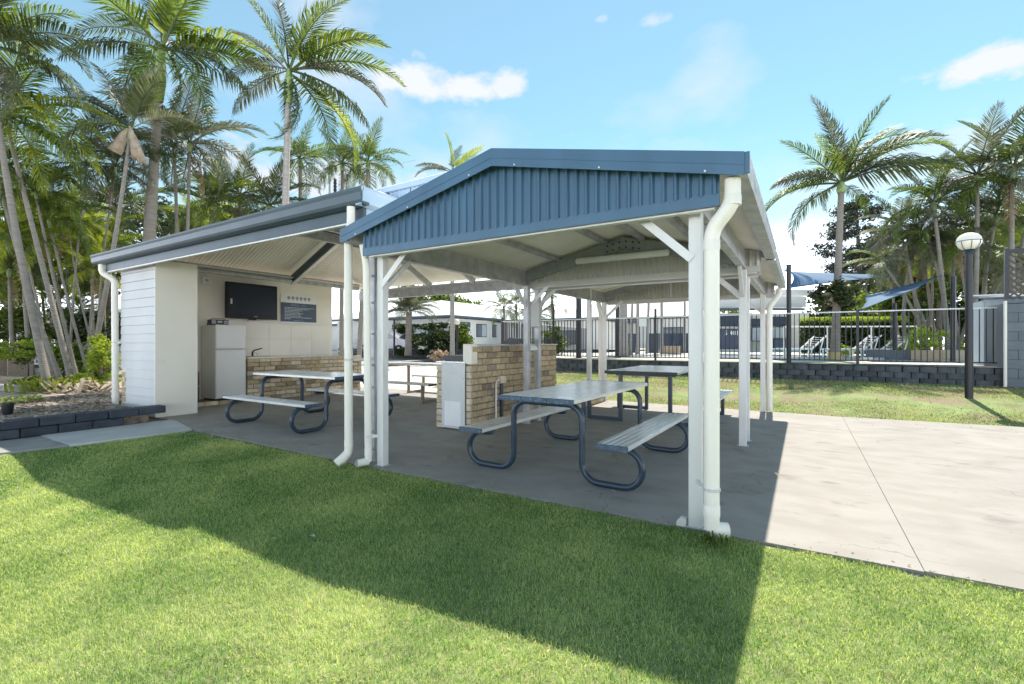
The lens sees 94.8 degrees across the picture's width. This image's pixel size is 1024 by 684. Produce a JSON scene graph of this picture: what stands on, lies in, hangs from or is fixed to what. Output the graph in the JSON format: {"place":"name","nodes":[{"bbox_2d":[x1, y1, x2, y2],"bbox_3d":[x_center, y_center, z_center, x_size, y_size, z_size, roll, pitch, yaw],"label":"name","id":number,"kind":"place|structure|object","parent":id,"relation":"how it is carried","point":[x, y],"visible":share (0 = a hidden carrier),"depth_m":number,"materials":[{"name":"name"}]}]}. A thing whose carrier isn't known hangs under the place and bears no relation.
{"place":"outdoors","nodes":[
{"label":"outdoors","id":0,"kind":"place"},
{"bbox_2d":[0,436,67,454],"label":"path","id":1,"kind":"structure","parent":0,"point":[37,443],"depth_m":6.20,"materials":[{"name":"concrete"}]},
{"bbox_2d":[0,366,147,440],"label":"garden bed","id":2,"kind":"object","parent":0,"point":[135,419],"visible":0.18,"depth_m":8.84,"materials":[{"name":"soil"}]},
{"bbox_2d":[0,356,32,376],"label":"garden bench","id":3,"kind":"object","parent":2,"relation":"on","point":[7,368],"visible":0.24,"depth_m":15.75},
{"bbox_2d":[0,339,55,361],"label":"shrub","id":4,"kind":"object","parent":2,"relation":"on","point":[14,353],"visible":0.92,"depth_m":13.44,"materials":[{"name":"green plant"}]},
{"bbox_2d":[0,219,65,347],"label":"palm tree","id":5,"kind":"object","parent":2,"relation":"on","point":[9,272],"visible":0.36,"depth_m":16.95,"materials":[{"name":"green plant"}]},
{"bbox_2d":[0,296,74,346],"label":"shrub","id":6,"kind":"object","parent":2,"relation":"on","point":[18,318],"visible":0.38,"depth_m":17.72,"materials":[{"name":"green plant"}]},
{"bbox_2d":[0,188,79,377],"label":"palm tree","id":7,"kind":"object","parent":2,"relation":"on","point":[3,227],"visible":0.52,"depth_m":13.58,"materials":[{"name":"green plant"}]},
{"bbox_2d":[0,108,80,377],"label":"palm tree","id":8,"kind":"object","parent":2,"relation":"on","point":[57,371],"visible":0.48,"depth_m":12.77,"materials":[{"name":"green plant"}]},
{"bbox_2d":[0,135,96,378],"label":"palm tree","id":9,"kind":"object","parent":2,"relation":"on","point":[42,224],"visible":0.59,"depth_m":13.36,"materials":[{"name":"green plant"}]},
{"bbox_2d":[2,372,96,393],"bbox_3d":[-11.076,0.962,11.408,2.211,0.376,1.843,0,0,32],"label":"bromeliad clump","id":10,"kind":"object","parent":2,"relation":"on","point":[35,385],"visible":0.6,"depth_m":10.92,"materials":[{"name":"green plant"}]},
{"bbox_2d":[0,0,106,380],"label":"palm tree","id":11,"kind":"object","parent":2,"relation":"on","point":[10,26],"visible":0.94,"depth_m":11.54,"materials":[{"name":"green plant"}]},
{"bbox_2d":[0,167,116,370],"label":"palm tree","id":12,"kind":"object","parent":2,"relation":"on","point":[44,206],"visible":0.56,"depth_m":14.01,"materials":[{"name":"green plant"}]},
{"bbox_2d":[0,15,124,379],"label":"palm tree","id":13,"kind":"object","parent":2,"relation":"on","point":[36,110],"visible":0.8,"depth_m":12.40,"materials":[{"name":"green plant"}]},
{"bbox_2d":[0,391,128,419],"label":"mulch chips","id":14,"kind":"object","parent":2,"relation":"on","point":[56,404],"visible":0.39,"depth_m":8.63,"materials":[{"name":"brown wood"}]},
{"bbox_2d":[20,175,115,346],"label":"palm tree","id":15,"kind":"object","parent":2,"relation":"on","point":[84,215],"visible":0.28,"depth_m":15.99,"materials":[{"name":"green plant"}]},
{"bbox_2d":[26,377,121,394],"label":"dead fronds","id":16,"kind":"object","parent":2,"relation":"on","point":[83,385],"visible":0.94,"depth_m":10.92,"materials":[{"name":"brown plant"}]},
{"bbox_2d":[41,231,120,360],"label":"palm tree","id":17,"kind":"object","parent":2,"relation":"on","point":[81,275],"visible":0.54,"depth_m":16.86,"materials":[{"name":"green plant"}]},
{"bbox_2d":[0,405,165,439],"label":"garden edging","id":18,"kind":"object","parent":2,"relation":"on","point":[14,428],"visible":1,"depth_m":7.11,"materials":[{"name":"concrete"}]},
{"bbox_2d":[55,304,121,347],"bbox_3d":[-16.305,-0.571,18.468,2.732,1.799,2.543,0,0,32],"label":"shrub","id":19,"kind":"object","parent":2,"relation":"on","point":[81,328],"visible":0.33,"depth_m":17.85,"materials":[{"name":"green plant"}]},
{"bbox_2d":[45,208,135,336],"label":"palm tree","id":20,"kind":"object","parent":2,"relation":"on","point":[123,242],"visible":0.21,"depth_m":17.45,"materials":[{"name":"green plant"}]},
{"bbox_2d":[46,211,142,368],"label":"palm tree","id":21,"kind":"object","parent":2,"relation":"on","point":[117,246],"visible":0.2,"depth_m":17.97,"materials":[{"name":"green plant"}]},
{"bbox_2d":[33,97,158,378],"bbox_3d":[-13.109,-3.060,14.619,3.332,8.504,3.198,0,0,32],"label":"palm tree","id":22,"kind":"object","parent":2,"relation":"on","point":[106,174],"visible":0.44,"depth_m":14.52,"materials":[{"name":"green plant"}]},
{"bbox_2d":[82,331,120,374],"bbox_3d":[-10.867,0.278,12.505,0.863,1.168,1.062,0,0,-41],"label":"shrub","id":23,"kind":"object","parent":2,"relation":"on","point":[97,361],"visible":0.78,"depth_m":12.35,"materials":[{"name":"green plant"}]},
{"bbox_2d":[55,116,177,376],"bbox_3d":[-12.669,-3.112,15.204,3.142,8.607,3.090,0,0,32],"label":"palm tree","id":24,"kind":"object","parent":2,"relation":"on","point":[115,158],"visible":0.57,"depth_m":14.97,"materials":[{"name":"green plant"}]},
{"bbox_2d":[38,61,195,374],"bbox_3d":[-10.775,-3.486,13.071,4.218,9.356,2.910,0,0,32],"label":"palm tree","id":25,"kind":"object","parent":2,"relation":"on","point":[133,111],"visible":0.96,"depth_m":12.90,"materials":[{"name":"green plant"}]},
{"bbox_2d":[67,157,173,369],"bbox_3d":[-16.917,-3.426,19.965,4.418,9.561,4.100,0,0,-36],"label":"palm tree","id":26,"kind":"object","parent":2,"relation":"on","point":[130,223],"visible":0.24,"depth_m":19.92,"materials":[{"name":"green plant"}]},
{"bbox_2d":[78,70,257,232],"bbox_3d":[-12.627,-4.071,17.068,4.574,10.848,4.503,0,0,24],"label":"palm tree","id":27,"kind":"object","parent":2,"relation":"on","point":[175,174],"visible":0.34,"depth_m":16.98,"materials":[{"name":"green plant"}]},
{"bbox_2d":[55,0,282,241],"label":"palm tree","id":28,"kind":"object","parent":2,"relation":"on","point":[165,20],"visible":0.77,"depth_m":15.35,"materials":[{"name":"green plant"}]},
{"bbox_2d":[106,76,268,229],"bbox_3d":[-11.458,-4.007,16.771,4.727,10.398,4.947,0,0,32],"label":"palm tree","id":29,"kind":"object","parent":2,"relation":"on","point":[187,125],"visible":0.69,"depth_m":16.49,"materials":[{"name":"green plant"}]},
{"bbox_2d":[137,151,265,230],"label":"palm tree","id":30,"kind":"object","parent":2,"relation":"on","point":[213,208],"visible":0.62,"depth_m":18.71,"materials":[{"name":"green plant"}]},
{"bbox_2d":[222,0,406,205],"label":"palm tree","id":31,"kind":"object","parent":2,"relation":"on","point":[305,53],"visible":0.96,"depth_m":14.94,"materials":[{"name":"green plant"}]},
{"bbox_2d":[41,420,191,446],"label":"path","id":32,"kind":"structure","parent":0,"point":[106,434],"depth_m":6.98,"materials":[{"name":"concrete"}]},
{"bbox_2d":[34,362,437,391],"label":"paving","id":33,"kind":"structure","parent":0,"point":[397,373],"depth_m":18.46,"materials":[{"name":"concrete"}]},
{"bbox_2d":[103,189,207,244],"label":"tree","id":34,"kind":"object","parent":33,"relation":"on","point":[162,217],"visible":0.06,"depth_m":25.99,"materials":[{"name":"green plant"}]},
{"bbox_2d":[141,184,236,235],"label":"palm tree","id":35,"kind":"object","parent":33,"relation":"on","point":[172,208],"visible":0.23,"depth_m":22.59,"materials":[{"name":"green plant"}]},
{"bbox_2d":[172,142,296,226],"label":"palm tree","id":36,"kind":"object","parent":33,"relation":"on","point":[239,176],"visible":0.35,"depth_m":19.74,"materials":[{"name":"green plant"}]},
{"bbox_2d":[207,149,318,215],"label":"palm tree","id":37,"kind":"object","parent":33,"relation":"on","point":[267,191],"visible":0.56,"depth_m":18.62,"materials":[{"name":"green plant"}]},
{"bbox_2d":[251,118,343,198],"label":"palm tree","id":38,"kind":"object","parent":33,"relation":"on","point":[296,147],"visible":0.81,"depth_m":19.93,"materials":[{"name":"green plant"}]},
{"bbox_2d":[301,123,374,355],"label":"palm tree","id":39,"kind":"object","parent":33,"relation":"on","point":[342,168],"visible":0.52,"depth_m":21.93,"materials":[{"name":"green plant"}]},
{"bbox_2d":[326,116,408,372],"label":"palm tree","id":40,"kind":"object","parent":33,"relation":"on","point":[364,148],"visible":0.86,"depth_m":20.90,"materials":[{"name":"green plant"}]},
{"bbox_2d":[148,397,470,463],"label":"concrete slab","id":41,"kind":"structure","parent":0,"point":[410,429],"depth_m":7.50,"materials":[{"name":"concrete"}]},
{"bbox_2d":[202,324,245,400],"bbox_3d":[-6.464,0.432,10.553,0.658,1.655,0.640,0,0,32],"label":"fridge","id":42,"kind":"object","parent":41,"relation":"on","point":[223,361],"visible":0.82,"depth_m":10.33,"materials":[{"name":"white metal"}]},
{"bbox_2d":[198,356,360,406],"bbox_3d":[-5.823,0.843,11.644,0.720,1.015,4.670,0,0,32],"label":"kitchen bench","id":43,"kind":"object","parent":41,"relation":"on","point":[285,387],"visible":0.62,"depth_m":11.53,"materials":[{"name":"brick"}]},
{"bbox_2d":[222,370,399,433],"bbox_3d":[-3.437,0.936,8.126,2.272,0.827,2.012,0,0,32],"label":"picnic table","id":44,"kind":"object","parent":41,"relation":"on","point":[332,377],"visible":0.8,"depth_m":7.79,"materials":[{"name":"metal"}]},
{"bbox_2d":[90,171,591,460],"bbox_3d":[-3.205,-0.883,9.855,7.985,4.465,6.425,0,0,32],"label":"kitchen shelter","id":45,"kind":"object","parent":41,"relation":"on","point":[171,304],"visible":0.67,"depth_m":8.95,"materials":[{"name":"paint"}]},
{"bbox_2d":[98,264,120,404],"bbox_3d":[-7.884,-0.140,9.230,0.387,2.780,0.127,0,0,-13],"label":"downpipe","id":46,"kind":"object","parent":45,"relation":"attached to","point":[115,342],"visible":0.98,"depth_m":9.20,"materials":[{"name":"metal"}]},
{"bbox_2d":[225,281,276,319],"bbox_3d":[-6.303,-0.978,11.329,0.256,0.865,1.230,0,0,32],"label":"television","id":47,"kind":"object","parent":45,"relation":"attached to","point":[248,301],"visible":1,"depth_m":11.21,"materials":[{"name":"black paint"}]},
{"bbox_2d":[280,293,315,322],"bbox_3d":[-5.682,-0.902,12.544,0.027,0.735,1.050,0,0,32],"label":"kitchen rules sign","id":48,"kind":"object","parent":45,"relation":"attached to","point":[298,308],"visible":1,"depth_m":12.50,"materials":[{"name":"plastic"}]},
{"bbox_2d":[334,206,363,466],"bbox_3d":[-1.796,-0.086,5.256,0.167,2.887,0.415,0,0,38],"label":"downpipe","id":49,"kind":"object","parent":45,"relation":"attached to","point":[345,455],"visible":0.82,"depth_m":5.17,"materials":[{"name":"metal"}]},
{"bbox_2d":[436,344,557,428],"bbox_3d":[-0.125,0.684,8.556,0.760,1.332,2.962,0,0,32],"label":"barbecue unit","id":50,"kind":"object","parent":41,"relation":"on","point":[475,382],"visible":0.81,"depth_m":7.49,"materials":[{"name":"brick"}]},
{"bbox_2d":[295,386,438,411],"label":"concrete slab","id":51,"kind":"structure","parent":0,"point":[405,400],"depth_m":11.40,"materials":[{"name":"concrete"}]},
{"bbox_2d":[354,362,441,403],"bbox_3d":[-2.229,0.929,11.788,2.432,0.842,2.282,0,0,32],"label":"picnic table","id":52,"kind":"object","parent":51,"relation":"on","point":[408,383],"visible":0.38,"depth_m":11.57,"materials":[{"name":"metal"}]},
{"bbox_2d":[361,359,442,368],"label":"road","id":53,"kind":"structure","parent":0,"point":[410,360],"depth_m":34.06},
{"bbox_2d":[388,283,440,355],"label":"palm tree","id":54,"kind":"object","parent":53,"relation":"on","point":[407,303],"visible":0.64,"depth_m":30.81,"materials":[{"name":"green plant"}]},
{"bbox_2d":[391,322,473,356],"bbox_3d":[-5.592,-0.194,34.000,4.462,2.582,4.440,0,0,32],"label":"hedge","id":55,"kind":"object","parent":53,"relation":"on","point":[437,338],"visible":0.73,"depth_m":32.90,"materials":[{"name":"green plant"}]},
{"bbox_2d":[415,131,485,354],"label":"palm tree","id":56,"kind":"object","parent":53,"relation":"on","point":[434,166],"visible":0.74,"depth_m":29.88,"materials":[{"name":"green plant"}]},
{"bbox_2d":[332,349,644,355],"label":"ground","id":57,"kind":"structure","parent":0,"point":[334,352],"depth_m":45.83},
{"bbox_2d":[332,300,511,350],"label":"house","id":58,"kind":"structure","parent":57,"relation":"on","point":[483,330],"depth_m":42.03,"materials":[{"name":"paint"}]},
{"bbox_2d":[486,309,635,349],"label":"house","id":59,"kind":"structure","parent":57,"relation":"on","point":[561,314],"depth_m":41.05,"materials":[{"name":"paint"}]},
{"bbox_2d":[0,431,1023,683],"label":"lawn","id":60,"kind":"structure","parent":0,"point":[680,631],"depth_m":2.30,"materials":[{"name":"plant"}]},
{"bbox_2d":[0,0,1023,343],"label":"sky","id":61,"kind":"structure","parent":0,"point":[692,75],"materials":[{"name":"blue"}]},
{"bbox_2d":[364,421,923,575],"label":"concrete slab","id":62,"kind":"structure","parent":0,"point":[827,503],"depth_m":4.51,"materials":[{"name":"concrete"}]},
{"bbox_2d":[340,148,775,530],"bbox_3d":[0.810,-0.158,5.620,3.960,3.016,3.770,0,0,32],"label":"picnic shelter","id":63,"kind":"object","parent":62,"relation":"on","point":[529,219],"visible":0.97,"depth_m":4.25,"materials":[{"name":"metal"}]},
{"bbox_2d":[355,244,378,466],"bbox_3d":[-1.588,0.129,5.132,0.240,2.413,0.154,0,0,-31],"label":"downpipe","id":64,"kind":"object","parent":63,"relation":"attached to","point":[367,459],"visible":0.97,"depth_m":5.10,"materials":[{"name":"metal"}]},
{"bbox_2d":[575,249,669,263],"bbox_3d":[1.670,-1.157,7.048,1.400,0.299,0.396,0,0,32],"label":"strip light","id":65,"kind":"object","parent":63,"relation":"hanging from","point":[634,255],"visible":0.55,"depth_m":6.86,"materials":[{"name":"white plastic"}]},
{"bbox_2d":[696,177,741,531],"bbox_3d":[1.386,0.095,3.227,0.136,2.370,0.356,0,0,-37],"label":"downpipe","id":66,"kind":"object","parent":63,"relation":"attached to","point":[717,223],"visible":0.99,"depth_m":3.19,"materials":[{"name":"metal"}]},
{"bbox_2d":[459,380,687,490],"bbox_3d":[0.825,0.936,5.464,2.012,0.827,2.272,0,0,33],"label":"picnic table","id":67,"kind":"object","parent":62,"relation":"on","point":[561,399],"visible":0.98,"depth_m":4.97,"materials":[{"name":"metal"}]},
{"bbox_2d":[530,400,861,454],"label":"concrete slab","id":68,"kind":"structure","parent":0,"point":[817,432],"depth_m":7.68,"materials":[{"name":"concrete"}]},
{"bbox_2d":[532,251,785,441],"bbox_3d":[2.764,-0.148,8.777,3.956,2.996,3.826,0,0,32],"label":"picnic shelter","id":69,"kind":"object","parent":68,"relation":"on","point":[765,280],"visible":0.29,"depth_m":9.20,"materials":[{"name":"metal"}]},
{"bbox_2d":[766,288,781,410],"bbox_3d":[5.127,0.125,9.199,0.340,2.390,0.117,0,0,-14],"label":"downpipe","id":70,"kind":"object","parent":69,"relation":"attached to","point":[769,349],"visible":1,"depth_m":9.13,"materials":[{"name":"metal"}]},
{"bbox_2d":[587,365,732,427],"bbox_3d":[2.667,0.909,8.640,2.282,0.882,2.232,0,0,32],"label":"picnic table","id":71,"kind":"object","parent":68,"relation":"on","point":[669,372],"visible":0.69,"depth_m":8.17,"materials":[{"name":"metal"}]},
{"bbox_2d":[431,371,1023,426],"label":"back lawn","id":72,"kind":"structure","parent":0,"point":[940,404],"depth_m":9.85,"materials":[{"name":"plant"}]},
{"bbox_2d":[555,358,1002,386],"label":"retaining wall","id":73,"kind":"structure","parent":72,"relation":"on","point":[955,375],"depth_m":11.70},
{"bbox_2d":[501,306,996,363],"bbox_3d":[5.276,-0.355,14.046,13.367,1.830,0.060,0,0,32],"label":"pool fence","id":74,"kind":"object","parent":73,"relation":"on","point":[655,317],"visible":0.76,"depth_m":12.49,"materials":[{"name":"metal"}]},
{"bbox_2d":[955,232,983,398],"bbox_3d":[9.274,-0.535,9.548,0.418,3.390,0.418,0,0,32],"label":"lamp post","id":75,"kind":"object","parent":72,"relation":"on","point":[968,244],"visible":1,"depth_m":9.50,"materials":[{"name":"metal"}]},
{"bbox_2d":[556,346,964,363],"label":"terrace","id":76,"kind":"structure","parent":0,"point":[686,354],"depth_m":19.57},
{"bbox_2d":[581,302,703,348],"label":"house","id":77,"kind":"structure","parent":76,"relation":"on","point":[673,309],"depth_m":45.15,"materials":[{"name":"paint"}]},
{"bbox_2d":[628,333,687,352],"bbox_3d":[8.404,0.020,26.522,3.604,1.100,0.483,0,0,14],"label":"navy screen","id":78,"kind":"object","parent":76,"relation":"on","point":[668,339],"visible":0.47,"depth_m":26.47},
{"bbox_2d":[703,290,813,350],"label":"pool house","id":79,"kind":"structure","parent":76,"relation":"on","point":[798,301],"depth_m":30.42,"materials":[{"name":"paint"}]},
{"bbox_2d":[800,316,907,353],"bbox_3d":[17.729,-0.384,24.500,5.253,2.005,0.787,0,0,12],"label":"hedge","id":80,"kind":"object","parent":76,"relation":"on","point":[876,330],"visible":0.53,"depth_m":24.33,"materials":[{"name":"green plant"}]},
{"bbox_2d":[806,191,902,308],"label":"hoop pine","id":81,"kind":"object","parent":76,"relation":"on","point":[852,214],"visible":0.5,"depth_m":41.34,"materials":[{"name":"green plant"}]},
{"bbox_2d":[765,94,974,351],"bbox_3d":[10.895,-3.701,14.996,5.967,8.555,2.987,0,0,15],"label":"palm tree","id":82,"kind":"object","parent":76,"relation":"on","point":[845,167],"visible":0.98,"depth_m":14.77,"materials":[{"name":"green plant"}]},
{"bbox_2d":[805,276,861,311],"bbox_3d":[10.181,-1.529,14.942,1.564,1.143,1.371,0,0,32],"label":"staghorn fern","id":83,"kind":"object","parent":82,"relation":"attached to","point":[844,290],"visible":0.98,"depth_m":14.72,"materials":[{"name":"green plant"}]},
{"bbox_2d":[842,232,930,349],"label":"palm tree","id":84,"kind":"object","parent":76,"relation":"on","point":[882,264],"visible":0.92,"depth_m":17.41,"materials":[{"name":"green plant"}]},
{"bbox_2d":[847,287,949,347],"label":"tree","id":85,"kind":"object","parent":76,"relation":"on","point":[882,306],"visible":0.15,"depth_m":26.30,"materials":[{"name":"green plant"}]},
{"bbox_2d":[869,212,938,349],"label":"palm tree","id":86,"kind":"object","parent":76,"relation":"on","point":[905,245],"visible":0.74,"depth_m":17.97,"materials":[{"name":"green plant"}]},
{"bbox_2d":[855,181,953,342],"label":"palm tree","id":87,"kind":"object","parent":76,"relation":"on","point":[890,209],"visible":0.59,"depth_m":18.45,"materials":[{"name":"green plant"}]},
{"bbox_2d":[855,201,972,349],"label":"palm tree","id":88,"kind":"object","parent":76,"relation":"on","point":[950,222],"visible":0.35,"depth_m":18.48,"materials":[{"name":"green plant"}]},
{"bbox_2d":[879,209,959,349],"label":"palm tree","id":89,"kind":"object","parent":76,"relation":"on","point":[931,223],"visible":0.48,"depth_m":17.45,"materials":[{"name":"green plant"}]},
{"bbox_2d":[911,350,942,359],"bbox_3d":[13.707,0.400,15.600,0.800,0.320,0.500,0,0,32],"label":"planter","id":90,"kind":"object","parent":76,"relation":"on","point":[930,354],"visible":0.61,"depth_m":15.38,"materials":[{"name":"concrete"}]},
{"bbox_2d":[899,324,949,349],"bbox_3d":[13.847,-0.155,15.691,1.292,0.957,1.401,0,0,-18],"label":"shrub","id":91,"kind":"object","parent":90,"relation":"in","point":[930,341],"visible":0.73,"depth_m":15.61,"materials":[{"name":"green plant"}]},
{"bbox_2d":[892,228,996,349],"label":"tree","id":92,"kind":"object","parent":76,"relation":"on","point":[937,298],"visible":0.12,"depth_m":23.57,"materials":[{"name":"green plant"}]},
{"bbox_2d":[879,136,1016,349],"bbox_3d":[15.377,-3.312,16.842,3.552,7.783,3.139,0,0,32],"label":"palm tree","id":93,"kind":"object","parent":76,"relation":"on","point":[920,188],"visible":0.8,"depth_m":16.93,"materials":[{"name":"green plant"}]},
{"bbox_2d":[859,275,940,310],"bbox_3d":[12.727,-1.714,15.960,5.732,1.507,1.977,0,0,-39],"label":"shade sail","id":94,"kind":"object","parent":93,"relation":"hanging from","point":[873,299],"visible":1,"depth_m":16.34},
{"bbox_2d":[906,210,992,294],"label":"palm tree","id":95,"kind":"object","parent":76,"relation":"on","point":[960,257],"visible":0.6,"depth_m":17.05,"materials":[{"name":"green plant"}]},
{"bbox_2d":[876,99,1023,302],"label":"palm tree","id":96,"kind":"object","parent":76,"relation":"on","point":[980,160],"visible":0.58,"depth_m":16.17,"materials":[{"name":"green plant"}]},
{"bbox_2d":[902,181,1008,349],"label":"palm tree","id":97,"kind":"object","parent":76,"relation":"on","point":[953,268],"visible":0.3,"depth_m":17.75,"materials":[{"name":"green plant"}]},
{"bbox_2d":[936,216,1008,349],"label":"palm tree","id":98,"kind":"object","parent":76,"relation":"on","point":[984,237],"visible":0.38,"depth_m":16.90,"materials":[{"name":"green plant"}]},
{"bbox_2d":[936,106,1023,298],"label":"palm tree","id":99,"kind":"object","parent":76,"relation":"on","point":[1012,206],"visible":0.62,"depth_m":15.96,"materials":[{"name":"green plant"}]},
{"bbox_2d":[936,162,1023,300],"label":"palm tree","id":100,"kind":"object","parent":76,"relation":"on","point":[996,215],"visible":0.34,"depth_m":17.46,"materials":[{"name":"green plant"}]},
{"bbox_2d":[973,252,1023,299],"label":"palm tree","id":101,"kind":"object","parent":76,"relation":"on","point":[998,284],"visible":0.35,"depth_m":16.82,"materials":[{"name":"green plant"}]},
{"bbox_2d":[556,357,983,365],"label":"terrace","id":102,"kind":"structure","parent":0,"point":[798,361],"depth_m":13.37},
{"bbox_2d":[561,358,990,366],"bbox_3d":[9.098,0.560,12.321,21.500,0.020,1.270,0,0,32],"label":"terrace grass strip","id":103,"kind":"object","parent":102,"relation":"on","point":[794,362],"visible":0.2,"depth_m":12.50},
{"bbox_2d":[784,264,792,362],"bbox_3d":[7.591,-0.785,12.900,0.216,2.711,0.211,0,0,32],"label":"sail post","id":104,"kind":"object","parent":103,"relation":"on","point":[788,288],"visible":0.76,"depth_m":12.85,"materials":[{"name":"metal"}]},
{"bbox_2d":[782,270,896,287],"bbox_3d":[11.838,-2.250,17.861,12.950,1.499,2.335,0,0,-39],"label":"shade sail","id":105,"kind":"object","parent":104,"relation":"attached to","point":[800,279],"visible":0.77,"depth_m":15.56,"materials":[{"name":"fabric"}]},
{"bbox_2d":[961,293,1023,364],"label":"shed","id":106,"kind":"structure","parent":102,"relation":"on","point":[995,301],"depth_m":11.87,"materials":[{"name":"metal"}]},
{"bbox_2d":[984,248,1023,387],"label":"block store","id":107,"kind":"structure","parent":102,"relation":"on","point":[1009,336],"depth_m":10.10,"materials":[{"name":"concrete"}]},
{"bbox_2d":[843,417,1023,470],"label":"concrete slab","id":108,"kind":"structure","parent":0,"point":[993,446],"depth_m":6.43,"materials":[{"name":"concrete"}]},
{"bbox_2d":[863,455,1023,593],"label":"concrete slab","id":109,"kind":"structure","parent":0,"point":[955,521],"depth_m":3.68,"materials":[{"name":"concrete"}]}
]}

